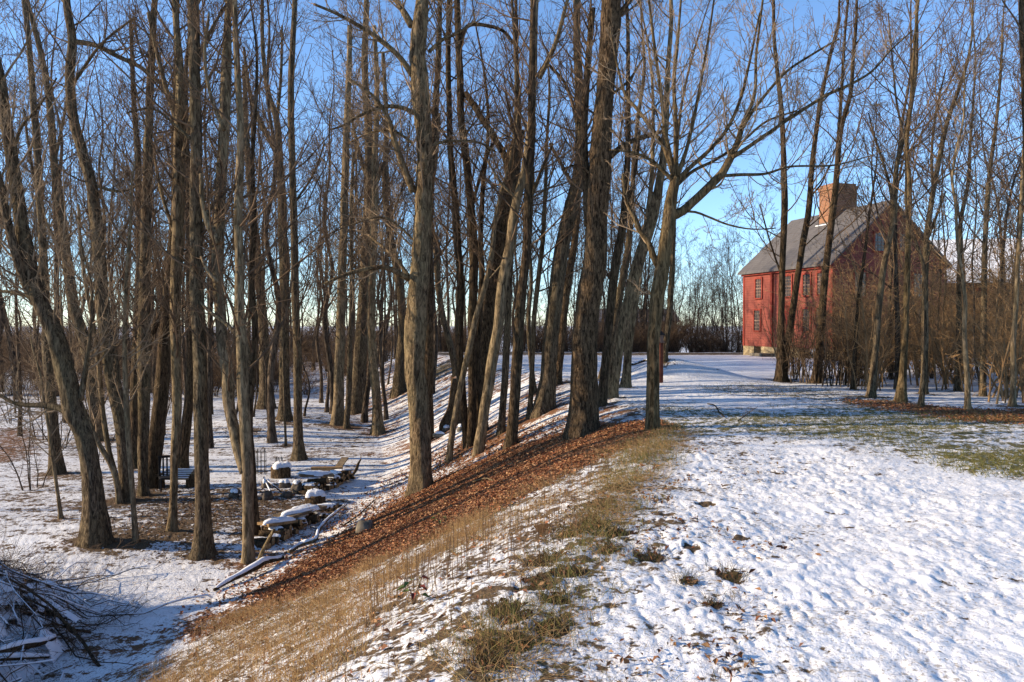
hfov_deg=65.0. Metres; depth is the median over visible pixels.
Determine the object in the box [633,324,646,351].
brush shrub
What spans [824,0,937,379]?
wood tree
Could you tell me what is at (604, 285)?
wood tree
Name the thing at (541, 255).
bare tree
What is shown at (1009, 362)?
shrub
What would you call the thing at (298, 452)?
bare tree
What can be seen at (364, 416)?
wood tree
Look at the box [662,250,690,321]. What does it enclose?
wood tree
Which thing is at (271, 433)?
wood tree
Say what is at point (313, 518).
firewood log
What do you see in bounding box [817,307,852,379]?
sapling clump
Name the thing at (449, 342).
bare tree
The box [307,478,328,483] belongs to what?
firewood log
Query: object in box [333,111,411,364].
wood tree
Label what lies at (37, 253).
wood tree
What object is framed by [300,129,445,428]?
bare tree
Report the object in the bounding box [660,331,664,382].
lantern post
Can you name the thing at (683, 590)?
lawn tufts
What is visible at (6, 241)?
wood tree
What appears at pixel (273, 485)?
fire stick
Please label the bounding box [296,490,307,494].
firewood log
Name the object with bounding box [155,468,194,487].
log bench
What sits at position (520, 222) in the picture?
wood tree
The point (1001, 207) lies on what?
wood tree
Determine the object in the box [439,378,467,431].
tree stump
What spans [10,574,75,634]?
pile pole
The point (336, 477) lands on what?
firewood log
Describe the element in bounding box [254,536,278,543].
firewood log
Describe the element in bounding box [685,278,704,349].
wood tree
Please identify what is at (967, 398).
bare tree
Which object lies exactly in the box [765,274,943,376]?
shrub
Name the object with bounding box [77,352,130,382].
brush shrub
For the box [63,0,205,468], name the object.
bare tree
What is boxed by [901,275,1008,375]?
shrub
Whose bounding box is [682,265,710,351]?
wood tree
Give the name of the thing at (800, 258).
bare tree
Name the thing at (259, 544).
firewood log
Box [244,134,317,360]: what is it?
wood tree
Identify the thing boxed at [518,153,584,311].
wood tree
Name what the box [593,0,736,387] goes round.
bare tree
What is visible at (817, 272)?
window
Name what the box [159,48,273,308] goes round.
wood tree
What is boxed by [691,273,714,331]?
wood tree
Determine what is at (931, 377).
wood tree
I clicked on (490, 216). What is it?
wood tree
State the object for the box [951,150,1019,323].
wood tree
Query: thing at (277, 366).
brush shrub
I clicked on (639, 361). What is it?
fallen log
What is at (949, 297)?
shrub
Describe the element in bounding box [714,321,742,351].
brush shrub
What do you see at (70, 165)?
wood tree
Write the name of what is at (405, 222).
wood tree
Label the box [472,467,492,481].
dead stick
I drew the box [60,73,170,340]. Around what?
wood tree
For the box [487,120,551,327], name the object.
wood tree
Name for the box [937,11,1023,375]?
wood tree
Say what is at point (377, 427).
bare tree
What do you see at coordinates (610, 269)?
wood tree
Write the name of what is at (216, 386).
brush shrub
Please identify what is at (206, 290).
wood tree
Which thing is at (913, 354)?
shrub
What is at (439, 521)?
leafy weed
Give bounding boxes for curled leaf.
[534,523,550,535]
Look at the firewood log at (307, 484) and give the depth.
19.92 m
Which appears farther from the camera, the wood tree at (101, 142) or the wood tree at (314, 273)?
the wood tree at (314, 273)
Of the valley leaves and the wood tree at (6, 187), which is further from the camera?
the wood tree at (6, 187)
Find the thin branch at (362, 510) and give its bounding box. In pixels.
[342,489,379,525]
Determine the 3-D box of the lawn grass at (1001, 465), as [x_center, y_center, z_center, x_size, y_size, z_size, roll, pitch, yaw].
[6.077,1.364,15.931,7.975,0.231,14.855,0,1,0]
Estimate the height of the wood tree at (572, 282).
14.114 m
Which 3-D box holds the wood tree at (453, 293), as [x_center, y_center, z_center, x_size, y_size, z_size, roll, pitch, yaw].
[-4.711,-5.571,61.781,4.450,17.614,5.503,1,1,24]
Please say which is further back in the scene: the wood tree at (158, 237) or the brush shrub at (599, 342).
the wood tree at (158, 237)
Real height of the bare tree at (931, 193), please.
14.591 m
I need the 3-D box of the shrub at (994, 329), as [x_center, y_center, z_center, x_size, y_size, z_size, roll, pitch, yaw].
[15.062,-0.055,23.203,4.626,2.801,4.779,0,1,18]
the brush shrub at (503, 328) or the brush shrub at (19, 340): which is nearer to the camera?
the brush shrub at (503, 328)
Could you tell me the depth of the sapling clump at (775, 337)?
26.63 m
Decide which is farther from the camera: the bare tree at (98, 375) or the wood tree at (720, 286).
the wood tree at (720, 286)
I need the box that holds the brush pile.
[0,524,208,681]
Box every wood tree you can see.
[0,0,61,399]
[0,1,48,346]
[0,1,51,351]
[0,33,47,299]
[0,81,86,435]
[0,117,36,360]
[0,120,33,391]
[0,132,37,305]
[0,158,87,396]
[0,223,39,412]
[1,0,145,395]
[1,192,30,346]
[3,160,66,358]
[4,108,77,374]
[7,161,76,355]
[12,117,121,422]
[26,0,167,332]
[26,64,165,367]
[44,64,163,350]
[45,24,172,392]
[47,78,134,350]
[51,143,135,342]
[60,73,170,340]
[64,114,185,397]
[69,125,153,343]
[73,163,133,327]
[76,153,168,316]
[78,96,165,383]
[89,0,277,448]
[91,178,164,359]
[97,137,166,368]
[100,84,205,356]
[102,83,185,434]
[103,64,255,396]
[104,33,210,347]
[111,38,262,275]
[111,191,158,339]
[121,125,170,304]
[134,176,168,309]
[141,6,247,301]
[152,77,269,361]
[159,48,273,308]
[160,98,276,414]
[162,148,207,344]
[181,0,339,442]
[185,142,270,413]
[185,204,246,343]
[202,126,272,352]
[213,118,290,321]
[224,157,301,411]
[228,103,300,305]
[228,182,275,336]
[228,189,290,416]
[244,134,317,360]
[260,154,332,415]
[262,124,319,357]
[267,148,335,352]
[270,128,336,354]
[274,65,400,411]
[275,197,322,314]
[286,15,379,413]
[286,148,359,343]
[289,162,340,370]
[294,0,416,422]
[294,0,434,369]
[295,132,348,402]
[300,151,381,393]
[313,12,469,420]
[317,130,380,353]
[319,65,412,319]
[330,242,359,349]
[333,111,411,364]
[347,154,409,384]
[348,102,410,360]
[348,141,413,401]
[354,64,412,361]
[358,116,438,295]
[375,114,447,345]
[375,120,467,332]
[376,118,457,358]
[378,103,416,296]
[382,1,545,393]
[389,77,495,332]
[391,90,467,350]
[397,159,461,325]
[402,195,410,303]
[403,168,466,351]
[411,38,526,350]
[434,80,492,351]
[434,151,486,330]
[435,101,498,349]
[436,220,467,317]
[441,200,491,309]
[462,153,540,296]
[467,124,518,283]
[471,105,540,351]
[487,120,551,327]
[487,214,549,331]
[488,161,539,316]
[512,225,544,312]
[512,231,550,319]
[512,251,527,321]
[516,157,560,300]
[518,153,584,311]
[523,210,550,349]
[536,109,592,329]
[540,210,577,335]
[548,204,580,325]
[553,181,582,318]
[553,222,584,313]
[556,199,583,285]
[558,92,648,282]
[562,146,642,289]
[567,187,584,320]
[570,228,625,338]
[573,193,614,315]
[577,191,632,351]
[579,163,652,298]
[590,140,637,312]
[600,204,623,326]
[604,146,650,286]
[604,195,637,301]
[605,196,644,302]
[608,133,677,294]
[608,179,661,334]
[610,160,681,326]
[621,205,654,323]
[625,130,686,333]
[626,206,675,351]
[629,168,681,347]
[636,236,653,344]
[639,256,663,325]
[640,235,666,327]
[642,207,698,326]
[648,243,686,331]
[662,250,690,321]
[663,262,684,341]
[664,220,694,347]
[664,279,684,332]
[665,243,692,322]
[671,264,694,337]
[673,229,709,342]
[677,251,704,339]
[678,265,696,351]
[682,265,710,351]
[683,240,717,327]
[685,231,720,333]
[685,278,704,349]
[686,262,709,299]
[689,227,719,333]
[690,270,705,331]
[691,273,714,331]
[692,254,714,327]
[692,264,714,329]
[696,266,720,332]
[698,291,717,328]
[699,272,716,330]
[700,242,733,349]
[702,211,742,351]
[704,230,741,336]
[706,257,733,341]
[707,232,737,341]
[707,238,742,348]
[707,260,741,348]
[708,240,739,329]
[708,255,734,351]
[709,231,743,351]
[712,251,737,335]
[718,205,745,351]
[721,241,741,341]
[721,253,742,349]
[721,287,736,344]
[726,236,752,318]
[731,248,747,319]
[734,233,763,327]
[799,0,1018,388]
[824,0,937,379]
[831,0,968,371]
[845,108,941,322]
[874,136,948,317]
[884,101,989,378]
[886,91,979,323]
[899,71,977,315]
[911,19,1023,379]
[913,29,1023,388]
[918,177,970,325]
[920,74,1008,298]
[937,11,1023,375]
[942,62,1023,307]
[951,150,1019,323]
[957,17,1023,323]
[962,121,1022,356]
[967,141,1023,310]
[971,117,1023,286]
[971,194,1023,304]
[975,190,1021,305]
[981,70,1023,244]
[987,24,1023,267]
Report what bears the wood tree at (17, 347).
on the ground at (914, 572)
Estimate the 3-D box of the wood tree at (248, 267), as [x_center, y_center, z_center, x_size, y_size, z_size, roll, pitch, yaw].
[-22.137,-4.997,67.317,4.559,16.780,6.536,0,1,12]
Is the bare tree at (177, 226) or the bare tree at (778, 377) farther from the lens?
the bare tree at (778, 377)
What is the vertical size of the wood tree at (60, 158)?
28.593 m
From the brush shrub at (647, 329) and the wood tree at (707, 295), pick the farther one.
the wood tree at (707, 295)
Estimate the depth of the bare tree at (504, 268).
18.26 m
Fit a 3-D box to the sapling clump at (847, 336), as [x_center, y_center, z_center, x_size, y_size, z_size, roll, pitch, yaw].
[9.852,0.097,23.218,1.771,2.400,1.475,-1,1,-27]
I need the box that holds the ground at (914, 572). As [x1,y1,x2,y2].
[0,326,1023,681]
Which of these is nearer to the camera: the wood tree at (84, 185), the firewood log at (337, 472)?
the firewood log at (337, 472)
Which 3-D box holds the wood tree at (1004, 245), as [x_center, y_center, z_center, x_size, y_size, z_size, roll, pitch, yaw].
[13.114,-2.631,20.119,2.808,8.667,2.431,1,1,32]
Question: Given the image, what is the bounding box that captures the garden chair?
[158,455,169,490]
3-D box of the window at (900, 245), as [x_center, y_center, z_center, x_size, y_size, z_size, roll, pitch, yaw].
[18.725,-4.700,38.295,0.730,1.000,0.088,0,1,-15]
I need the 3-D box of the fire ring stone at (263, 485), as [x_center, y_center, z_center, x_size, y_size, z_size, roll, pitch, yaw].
[-6.323,3.660,20.622,0.221,0.266,0.321,0,1,-3]
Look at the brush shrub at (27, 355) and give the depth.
59.37 m
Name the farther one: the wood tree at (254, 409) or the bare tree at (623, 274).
the wood tree at (254, 409)
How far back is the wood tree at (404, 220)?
65.75 m
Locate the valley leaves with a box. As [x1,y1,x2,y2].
[49,478,364,563]
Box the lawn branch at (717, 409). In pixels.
[707,403,725,417]
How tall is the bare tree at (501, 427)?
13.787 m
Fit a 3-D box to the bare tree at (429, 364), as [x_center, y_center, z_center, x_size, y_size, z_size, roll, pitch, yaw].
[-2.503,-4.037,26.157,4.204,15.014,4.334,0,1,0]
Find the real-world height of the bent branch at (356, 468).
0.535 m
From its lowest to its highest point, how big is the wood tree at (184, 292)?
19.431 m
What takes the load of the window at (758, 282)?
in the red house
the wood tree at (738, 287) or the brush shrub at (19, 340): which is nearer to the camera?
the wood tree at (738, 287)
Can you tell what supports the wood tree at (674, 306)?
on the ground at (914, 572)
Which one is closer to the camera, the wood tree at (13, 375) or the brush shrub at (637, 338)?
the wood tree at (13, 375)
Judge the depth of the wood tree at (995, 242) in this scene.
33.65 m
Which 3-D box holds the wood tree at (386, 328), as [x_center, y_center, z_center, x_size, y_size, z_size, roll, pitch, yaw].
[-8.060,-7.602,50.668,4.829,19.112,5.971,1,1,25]
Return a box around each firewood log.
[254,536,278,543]
[254,537,274,545]
[254,540,271,549]
[258,530,285,536]
[262,524,290,530]
[263,526,285,530]
[279,534,287,540]
[291,519,302,525]
[292,529,298,533]
[295,517,305,521]
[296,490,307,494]
[299,514,317,521]
[302,482,320,487]
[302,486,317,489]
[303,481,319,485]
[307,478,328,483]
[315,512,327,517]
[317,504,332,508]
[323,474,339,478]
[323,503,342,507]
[327,508,337,512]
[330,470,344,475]
[335,469,349,474]
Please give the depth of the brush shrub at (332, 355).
52.85 m
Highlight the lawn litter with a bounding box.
[426,436,821,681]
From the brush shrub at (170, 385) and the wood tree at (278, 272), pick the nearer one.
the wood tree at (278, 272)
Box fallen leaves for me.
[160,397,1023,681]
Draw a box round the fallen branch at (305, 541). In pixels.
[287,501,346,552]
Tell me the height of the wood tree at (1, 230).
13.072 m
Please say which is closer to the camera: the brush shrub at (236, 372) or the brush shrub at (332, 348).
the brush shrub at (236, 372)
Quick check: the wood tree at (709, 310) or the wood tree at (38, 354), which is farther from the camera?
the wood tree at (709, 310)
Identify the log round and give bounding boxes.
[271,460,292,478]
[305,488,325,504]
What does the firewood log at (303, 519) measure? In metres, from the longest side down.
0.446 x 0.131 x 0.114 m
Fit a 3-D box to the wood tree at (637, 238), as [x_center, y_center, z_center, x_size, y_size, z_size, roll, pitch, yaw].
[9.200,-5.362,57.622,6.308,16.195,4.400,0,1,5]
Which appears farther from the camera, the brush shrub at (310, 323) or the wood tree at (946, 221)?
the brush shrub at (310, 323)
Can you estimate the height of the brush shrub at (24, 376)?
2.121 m
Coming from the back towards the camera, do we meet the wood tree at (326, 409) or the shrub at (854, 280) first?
the wood tree at (326, 409)
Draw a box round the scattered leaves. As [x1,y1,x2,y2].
[162,413,567,641]
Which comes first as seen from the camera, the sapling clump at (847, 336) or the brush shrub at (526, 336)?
the sapling clump at (847, 336)
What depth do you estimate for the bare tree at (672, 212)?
13.21 m
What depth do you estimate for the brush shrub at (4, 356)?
48.99 m
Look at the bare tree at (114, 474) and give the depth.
18.78 m
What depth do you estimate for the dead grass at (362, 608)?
7.29 m
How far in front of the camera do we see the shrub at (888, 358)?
21.55 m
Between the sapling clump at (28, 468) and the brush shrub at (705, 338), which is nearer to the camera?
the sapling clump at (28, 468)
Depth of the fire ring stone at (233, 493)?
19.35 m
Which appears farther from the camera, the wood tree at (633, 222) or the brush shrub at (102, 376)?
the wood tree at (633, 222)
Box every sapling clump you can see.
[0,350,42,423]
[0,385,103,490]
[3,355,91,447]
[5,362,60,439]
[11,356,43,398]
[55,376,129,461]
[76,369,106,413]
[150,354,183,417]
[169,364,183,413]
[745,295,811,374]
[752,303,816,375]
[758,307,816,382]
[760,305,804,375]
[762,291,816,379]
[774,316,823,383]
[781,293,864,383]
[785,324,806,375]
[786,306,824,372]
[788,317,835,383]
[798,308,839,386]
[799,296,873,376]
[806,300,889,383]
[809,310,843,380]
[809,311,868,385]
[813,303,861,386]
[816,304,861,377]
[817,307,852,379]
[818,287,891,384]
[822,299,901,386]
[828,326,863,382]
[829,298,911,386]
[829,339,850,383]
[831,304,865,378]
[853,308,900,381]
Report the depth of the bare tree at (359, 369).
36.28 m
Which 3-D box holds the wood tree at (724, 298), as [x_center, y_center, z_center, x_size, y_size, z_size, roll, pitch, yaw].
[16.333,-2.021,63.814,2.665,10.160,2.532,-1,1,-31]
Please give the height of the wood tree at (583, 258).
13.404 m
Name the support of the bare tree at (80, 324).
on the ground at (914, 572)
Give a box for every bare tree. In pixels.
[0,0,112,475]
[0,0,169,549]
[0,0,208,501]
[4,0,125,440]
[10,307,73,518]
[22,275,123,503]
[35,0,317,560]
[55,176,144,471]
[62,104,190,543]
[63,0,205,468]
[65,0,236,496]
[82,0,291,531]
[99,0,282,488]
[118,2,282,467]
[133,0,364,563]
[169,0,402,534]
[224,86,288,431]
[225,0,323,421]
[228,56,290,408]
[229,0,345,460]
[265,223,292,445]
[286,0,508,496]
[300,0,393,425]
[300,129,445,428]
[329,0,406,414]
[330,1,433,435]
[351,40,452,397]
[363,0,492,439]
[365,0,521,449]
[365,0,528,449]
[391,102,477,376]
[410,0,630,449]
[426,0,561,433]
[429,0,583,436]
[434,2,636,418]
[442,0,625,456]
[445,91,553,463]
[453,0,554,443]
[453,39,582,393]
[497,0,642,419]
[519,0,634,384]
[525,0,686,439]
[561,0,738,378]
[575,0,728,406]
[581,0,944,430]
[584,0,737,398]
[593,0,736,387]
[611,0,741,362]
[722,0,840,381]
[785,0,886,372]
[790,0,911,383]
[811,0,1000,397]
[822,94,900,389]
[830,0,1021,402]
[848,0,1020,393]
[868,91,966,406]
[890,31,1015,409]
[897,26,1023,406]
[903,0,1021,390]
[909,0,1021,395]
[947,0,1023,209]
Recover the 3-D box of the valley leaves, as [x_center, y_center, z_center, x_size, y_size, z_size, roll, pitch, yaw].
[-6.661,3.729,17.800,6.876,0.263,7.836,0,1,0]
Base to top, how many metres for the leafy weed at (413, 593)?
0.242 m
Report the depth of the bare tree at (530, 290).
23.58 m
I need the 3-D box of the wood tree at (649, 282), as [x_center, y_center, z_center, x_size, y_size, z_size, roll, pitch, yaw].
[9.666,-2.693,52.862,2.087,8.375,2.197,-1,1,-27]
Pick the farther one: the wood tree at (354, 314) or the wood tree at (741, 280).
the wood tree at (741, 280)
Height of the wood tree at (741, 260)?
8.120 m
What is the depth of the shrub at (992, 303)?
26.96 m
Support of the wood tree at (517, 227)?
on the ground at (914, 572)
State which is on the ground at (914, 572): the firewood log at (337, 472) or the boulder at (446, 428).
the boulder at (446, 428)
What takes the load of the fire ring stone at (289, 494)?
on the ground at (914, 572)
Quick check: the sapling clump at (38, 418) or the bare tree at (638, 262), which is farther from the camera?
the sapling clump at (38, 418)
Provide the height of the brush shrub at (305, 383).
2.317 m
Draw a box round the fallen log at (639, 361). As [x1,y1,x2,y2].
[632,358,646,364]
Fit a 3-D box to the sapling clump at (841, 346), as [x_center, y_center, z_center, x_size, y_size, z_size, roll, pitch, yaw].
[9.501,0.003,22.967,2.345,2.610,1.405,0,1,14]
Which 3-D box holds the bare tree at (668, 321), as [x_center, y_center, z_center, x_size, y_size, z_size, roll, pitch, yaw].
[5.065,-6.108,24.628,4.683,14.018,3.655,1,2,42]
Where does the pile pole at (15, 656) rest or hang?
on the brush pile
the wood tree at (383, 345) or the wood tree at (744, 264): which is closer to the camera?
the wood tree at (383, 345)
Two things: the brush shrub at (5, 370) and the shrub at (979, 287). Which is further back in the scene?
the brush shrub at (5, 370)
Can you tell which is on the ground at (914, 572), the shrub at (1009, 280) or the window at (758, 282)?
the shrub at (1009, 280)
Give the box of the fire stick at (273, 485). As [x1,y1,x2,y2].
[266,480,281,491]
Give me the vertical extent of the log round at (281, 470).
0.533 m
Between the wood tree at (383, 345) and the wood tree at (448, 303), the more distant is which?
the wood tree at (448, 303)
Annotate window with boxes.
[753,309,761,331]
[754,277,762,298]
[785,274,792,297]
[801,272,811,296]
[801,307,811,331]
[816,271,821,295]
[853,270,867,297]
[873,231,886,251]
[898,232,911,252]
[912,272,921,296]
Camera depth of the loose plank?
22.63 m
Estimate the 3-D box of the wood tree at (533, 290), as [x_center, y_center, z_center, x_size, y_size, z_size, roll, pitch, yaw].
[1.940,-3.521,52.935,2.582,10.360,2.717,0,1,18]
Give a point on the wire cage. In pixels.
(260, 470)
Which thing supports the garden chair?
on the ground at (914, 572)
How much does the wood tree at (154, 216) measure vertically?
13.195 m
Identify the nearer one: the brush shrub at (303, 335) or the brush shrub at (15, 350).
the brush shrub at (15, 350)
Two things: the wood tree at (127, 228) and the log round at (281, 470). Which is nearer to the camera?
the log round at (281, 470)
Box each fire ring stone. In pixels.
[228,488,238,497]
[261,478,270,487]
[261,491,272,500]
[279,479,291,487]
[281,491,292,497]
[291,480,301,488]
[292,484,301,493]
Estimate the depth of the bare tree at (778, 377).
23.68 m
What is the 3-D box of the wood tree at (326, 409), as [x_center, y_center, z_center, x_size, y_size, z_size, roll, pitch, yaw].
[-7.839,-4.636,38.714,4.327,16.988,6.130,1,2,41]
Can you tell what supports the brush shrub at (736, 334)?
on the ground at (914, 572)
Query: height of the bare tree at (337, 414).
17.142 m
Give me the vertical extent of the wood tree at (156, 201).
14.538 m
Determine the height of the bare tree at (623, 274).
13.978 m
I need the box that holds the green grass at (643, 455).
[153,418,702,681]
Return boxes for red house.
[738,183,952,358]
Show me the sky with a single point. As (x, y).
(711, 205)
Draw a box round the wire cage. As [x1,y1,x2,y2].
[256,448,265,474]
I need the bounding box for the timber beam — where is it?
[311,466,342,470]
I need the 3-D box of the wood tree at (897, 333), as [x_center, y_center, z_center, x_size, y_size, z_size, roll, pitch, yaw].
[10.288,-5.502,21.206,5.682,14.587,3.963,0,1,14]
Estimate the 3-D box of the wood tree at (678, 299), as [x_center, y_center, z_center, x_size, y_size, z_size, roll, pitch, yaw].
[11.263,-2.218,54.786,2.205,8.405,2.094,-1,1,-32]
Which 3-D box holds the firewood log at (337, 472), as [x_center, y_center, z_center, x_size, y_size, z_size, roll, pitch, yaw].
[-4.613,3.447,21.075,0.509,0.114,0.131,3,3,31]
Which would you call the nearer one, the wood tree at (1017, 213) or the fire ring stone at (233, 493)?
the fire ring stone at (233, 493)
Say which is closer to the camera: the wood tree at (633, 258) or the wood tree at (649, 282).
the wood tree at (649, 282)
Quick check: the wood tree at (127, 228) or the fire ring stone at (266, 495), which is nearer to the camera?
the fire ring stone at (266, 495)
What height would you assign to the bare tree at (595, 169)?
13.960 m
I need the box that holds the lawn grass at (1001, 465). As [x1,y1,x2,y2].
[640,380,1023,479]
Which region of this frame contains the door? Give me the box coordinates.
[785,306,793,346]
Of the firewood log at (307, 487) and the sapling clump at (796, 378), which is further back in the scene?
the sapling clump at (796, 378)
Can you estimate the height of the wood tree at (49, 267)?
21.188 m
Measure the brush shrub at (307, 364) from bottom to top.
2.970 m
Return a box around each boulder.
[355,520,372,532]
[433,431,444,437]
[442,425,449,431]
[457,424,461,431]
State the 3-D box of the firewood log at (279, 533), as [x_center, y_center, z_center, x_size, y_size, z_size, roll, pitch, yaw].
[-4.614,3.724,15.497,0.515,0.141,0.140,1,-24,-4]
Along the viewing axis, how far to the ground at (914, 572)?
7.85 m
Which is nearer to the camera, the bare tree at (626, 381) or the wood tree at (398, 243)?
the bare tree at (626, 381)
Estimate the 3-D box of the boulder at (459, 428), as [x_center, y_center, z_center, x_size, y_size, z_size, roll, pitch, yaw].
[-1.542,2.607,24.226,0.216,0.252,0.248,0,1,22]
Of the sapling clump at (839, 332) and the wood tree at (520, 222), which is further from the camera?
the wood tree at (520, 222)
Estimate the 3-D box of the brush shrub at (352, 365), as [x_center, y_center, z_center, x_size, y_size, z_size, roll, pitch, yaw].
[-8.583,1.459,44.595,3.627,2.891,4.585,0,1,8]
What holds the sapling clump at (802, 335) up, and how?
on the ground at (914, 572)
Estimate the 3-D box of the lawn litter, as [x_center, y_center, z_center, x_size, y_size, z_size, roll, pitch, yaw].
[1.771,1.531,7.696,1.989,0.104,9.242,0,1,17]
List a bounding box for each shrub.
[0,336,24,374]
[0,356,29,386]
[0,366,34,395]
[1,316,32,366]
[1,320,27,369]
[1,348,80,389]
[2,328,40,355]
[3,330,72,388]
[6,359,38,389]
[12,366,79,393]
[19,338,39,373]
[76,351,130,399]
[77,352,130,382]
[103,360,130,392]
[117,349,170,370]
[151,365,183,398]
[182,354,235,391]
[185,322,232,379]
[212,344,236,396]
[213,355,258,397]
[214,336,279,390]
[216,347,258,391]
[258,345,292,381]
[258,357,292,391]
[275,357,326,394]
[279,312,316,355]
[289,311,345,360]
[289,318,331,358]
[290,347,322,380]
[292,343,331,369]
[302,332,321,358]
[303,321,326,378]
[303,332,347,358]
[309,336,388,370]
[310,335,367,374]
[311,333,346,369]
[311,346,394,382]
[345,325,397,375]
[345,339,390,374]
[378,330,396,359]
[437,313,467,348]
[437,320,466,351]
[438,328,467,351]
[465,304,514,347]
[502,316,526,349]
[502,322,543,351]
[511,295,546,351]
[536,318,573,351]
[565,307,603,339]
[565,320,571,351]
[566,321,603,343]
[597,316,604,351]
[632,315,647,351]
[632,328,647,351]
[633,321,683,346]
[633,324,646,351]
[634,319,678,347]
[641,313,702,351]
[661,308,699,351]
[663,317,690,351]
[671,321,714,351]
[674,309,724,351]
[675,323,734,351]
[684,319,735,351]
[686,309,729,351]
[709,327,741,351]
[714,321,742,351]
[722,324,742,346]
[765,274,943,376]
[771,254,894,377]
[790,176,975,390]
[808,217,919,372]
[808,258,936,374]
[818,265,882,385]
[818,275,946,387]
[833,278,980,377]
[835,268,956,389]
[838,215,941,325]
[841,269,1021,383]
[843,173,971,385]
[861,291,978,371]
[868,250,988,371]
[868,251,930,373]
[871,219,1003,388]
[879,327,918,378]
[888,208,1023,375]
[889,257,1000,389]
[892,322,1005,383]
[900,264,1007,381]
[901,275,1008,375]
[910,280,989,369]
[912,213,1010,376]
[923,263,1023,399]
[928,269,1010,391]
[931,258,1022,378]
[938,286,1020,379]
[939,197,1023,403]
[944,294,1019,371]
[944,299,1019,385]
[969,195,1023,390]
[969,317,1023,389]
[969,320,1023,378]
[970,264,1023,372]
[975,266,1023,353]
[978,240,1023,370]
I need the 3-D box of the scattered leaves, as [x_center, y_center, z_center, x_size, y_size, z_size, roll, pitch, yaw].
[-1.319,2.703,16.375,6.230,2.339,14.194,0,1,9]
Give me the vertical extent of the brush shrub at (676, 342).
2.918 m
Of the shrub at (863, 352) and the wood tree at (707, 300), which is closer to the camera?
the shrub at (863, 352)
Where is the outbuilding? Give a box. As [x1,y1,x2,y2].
[933,238,1023,347]
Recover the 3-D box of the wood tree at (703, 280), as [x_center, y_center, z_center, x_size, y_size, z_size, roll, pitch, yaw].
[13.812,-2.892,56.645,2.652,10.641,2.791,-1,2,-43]
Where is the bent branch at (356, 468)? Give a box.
[349,455,361,474]
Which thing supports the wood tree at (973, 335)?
on the ground at (914, 572)
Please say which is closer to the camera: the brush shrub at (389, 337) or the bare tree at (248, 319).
the bare tree at (248, 319)
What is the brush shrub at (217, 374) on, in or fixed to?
on the ground at (914, 572)
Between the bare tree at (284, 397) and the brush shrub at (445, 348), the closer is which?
the bare tree at (284, 397)
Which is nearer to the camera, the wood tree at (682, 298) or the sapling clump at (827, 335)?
the sapling clump at (827, 335)
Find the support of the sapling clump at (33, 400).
on the ground at (914, 572)
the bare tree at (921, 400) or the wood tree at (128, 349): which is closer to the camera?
the bare tree at (921, 400)
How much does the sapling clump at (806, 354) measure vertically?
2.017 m
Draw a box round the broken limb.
[257,529,275,559]
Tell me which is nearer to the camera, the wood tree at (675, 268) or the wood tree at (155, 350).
the wood tree at (155, 350)
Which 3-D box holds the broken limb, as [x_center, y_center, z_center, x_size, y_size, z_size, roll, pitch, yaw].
[-4.100,3.438,13.422,0.093,0.744,0.722,-1,2,-42]
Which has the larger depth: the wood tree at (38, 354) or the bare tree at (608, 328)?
the wood tree at (38, 354)
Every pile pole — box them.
[0,634,56,652]
[0,652,49,660]
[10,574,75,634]
[27,598,106,666]
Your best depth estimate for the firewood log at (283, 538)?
15.44 m
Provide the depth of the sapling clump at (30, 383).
39.83 m
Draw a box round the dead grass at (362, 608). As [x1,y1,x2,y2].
[122,425,687,681]
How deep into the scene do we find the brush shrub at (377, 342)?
46.38 m
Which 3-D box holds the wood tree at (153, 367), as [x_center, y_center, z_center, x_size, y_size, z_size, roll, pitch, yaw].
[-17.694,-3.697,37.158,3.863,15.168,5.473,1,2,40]
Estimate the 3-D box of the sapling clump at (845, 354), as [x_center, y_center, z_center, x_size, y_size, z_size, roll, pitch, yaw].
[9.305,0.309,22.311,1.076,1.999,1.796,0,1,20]
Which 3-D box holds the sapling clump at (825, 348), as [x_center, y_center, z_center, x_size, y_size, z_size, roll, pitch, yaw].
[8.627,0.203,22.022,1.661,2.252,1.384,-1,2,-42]
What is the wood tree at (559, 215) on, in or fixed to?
on the ground at (914, 572)
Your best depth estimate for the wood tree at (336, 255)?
39.74 m
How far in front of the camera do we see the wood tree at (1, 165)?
44.18 m
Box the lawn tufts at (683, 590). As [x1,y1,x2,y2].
[446,436,816,681]
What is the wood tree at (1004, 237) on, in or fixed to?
on the ground at (914, 572)
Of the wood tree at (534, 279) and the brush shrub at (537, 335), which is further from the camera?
the wood tree at (534, 279)
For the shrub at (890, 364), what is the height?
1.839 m
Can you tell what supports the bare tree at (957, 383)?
on the ground at (914, 572)
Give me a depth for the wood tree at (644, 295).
53.50 m
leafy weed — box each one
[396,574,430,603]
[431,513,446,523]
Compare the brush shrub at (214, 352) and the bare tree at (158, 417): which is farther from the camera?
the brush shrub at (214, 352)
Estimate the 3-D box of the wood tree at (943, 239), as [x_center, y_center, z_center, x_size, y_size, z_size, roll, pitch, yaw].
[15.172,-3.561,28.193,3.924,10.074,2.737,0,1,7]
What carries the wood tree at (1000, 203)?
on the ground at (914, 572)
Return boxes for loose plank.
[333,457,347,469]
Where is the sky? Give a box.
[0,0,1023,326]
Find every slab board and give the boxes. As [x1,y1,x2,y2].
[257,516,297,526]
[273,503,326,517]
[297,470,333,476]

